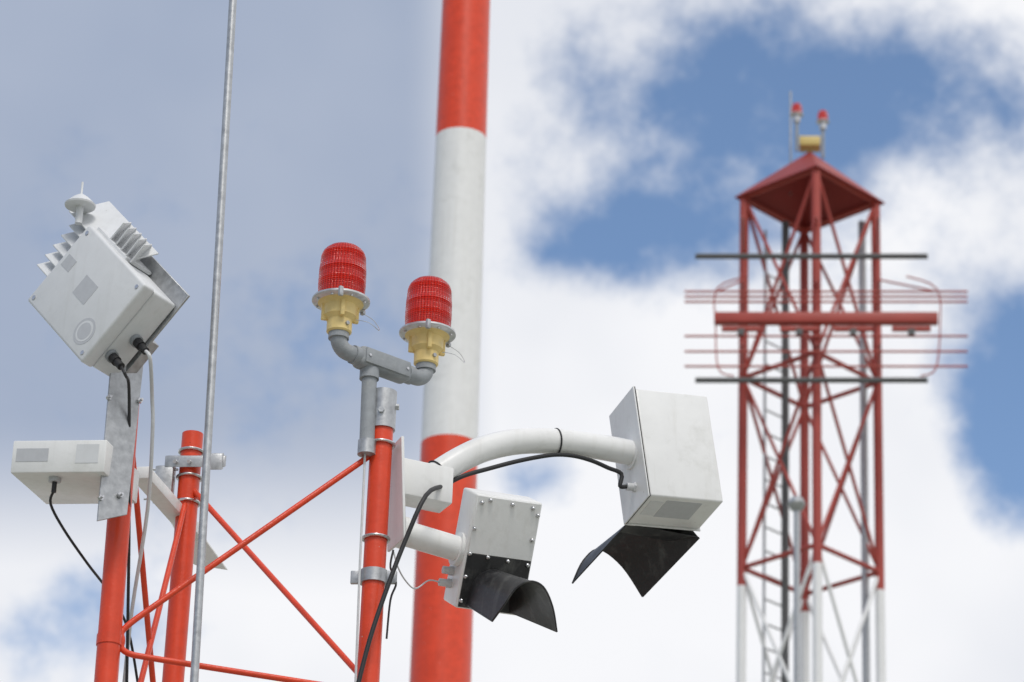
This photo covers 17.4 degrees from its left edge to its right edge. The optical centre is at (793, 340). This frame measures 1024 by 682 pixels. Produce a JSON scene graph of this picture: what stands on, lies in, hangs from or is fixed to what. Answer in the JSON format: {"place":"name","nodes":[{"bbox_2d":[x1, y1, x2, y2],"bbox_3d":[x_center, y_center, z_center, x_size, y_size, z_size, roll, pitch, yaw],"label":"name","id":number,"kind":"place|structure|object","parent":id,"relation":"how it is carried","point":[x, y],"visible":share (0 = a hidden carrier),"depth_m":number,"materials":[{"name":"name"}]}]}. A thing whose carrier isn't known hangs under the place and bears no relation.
{"place":"outdoors","nodes":[
{"label":"outdoors","id":0,"kind":"place"},
{"bbox_2d":[0,0,1023,681],"label":"sky","id":1,"kind":"structure","parent":0,"point":[623,137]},
{"bbox_2d":[685,91,967,681],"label":"antenna tower","id":2,"kind":"structure","parent":0,"point":[805,195],"depth_m":38.87,"materials":[{"name":"red metal"}]},
{"label":"ground","id":3,"kind":"structure","parent":0,"visible":0},
{"bbox_2d":[94,410,392,681],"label":"tower frame","id":4,"kind":"object","parent":3,"relation":"on","point":[110,639],"visible":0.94,"depth_m":8.83,"materials":[{"name":"paint"}]},
{"bbox_2d":[11,440,138,503],"bbox_3d":[-1.871,0.357,8.673,0.252,0.155,0.296,-3,-25,6],"label":"equipment box","id":5,"kind":"object","parent":4,"relation":"attached to","point":[68,471],"visible":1,"depth_m":8.55,"materials":[{"name":"white paint"}]},
{"bbox_2d":[28,182,189,520],"bbox_3d":[-1.802,0.017,8.701,0.468,0.979,0.189,-13,-28,25],"label":"antenna unit","id":6,"kind":"object","parent":4,"relation":"attached to","point":[110,295],"visible":1,"depth_m":8.68,"materials":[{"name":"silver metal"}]},
{"bbox_2d":[137,466,227,569],"bbox_3d":[-1.758,0.493,9.417,0.109,0.092,0.721,-4,-25,8],"label":"arm","id":7,"kind":"object","parent":4,"relation":"attached to","point":[166,501],"visible":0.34,"depth_m":9.28},
{"bbox_2d":[144,0,236,681],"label":"lightning rod and clamps","id":8,"kind":"object","parent":4,"relation":"attached to","point":[207,460],"visible":0.9,"depth_m":8.84,"materials":[{"name":"silver metal"}]},
{"bbox_2d":[49,349,626,681],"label":"cables","id":9,"kind":"object","parent":4,"relation":"attached to","point":[130,610],"visible":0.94,"depth_m":8.70,"materials":[{"name":"black rubber"}]},
{"bbox_2d":[312,242,464,457],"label":"warning lights","id":10,"kind":"object","parent":4,"relation":"attached to","point":[341,302],"visible":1,"depth_m":9.01,"materials":[{"name":"red plastic"}]},
{"bbox_2d":[350,386,722,631],"bbox_3d":[-0.697,0.458,9.191,0.447,0.858,1.083,-23,-33,40],"label":"visibility sensor","id":11,"kind":"object","parent":4,"relation":"attached to","point":[657,448],"visible":0.99,"depth_m":9.25,"materials":[{"name":"white paint"}]},
{"bbox_2d":[409,0,489,681],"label":"banded pole","id":12,"kind":"object","parent":3,"relation":"on","point":[441,640],"visible":0.69,"depth_m":23.18,"materials":[{"name":"metal"}]}
]}

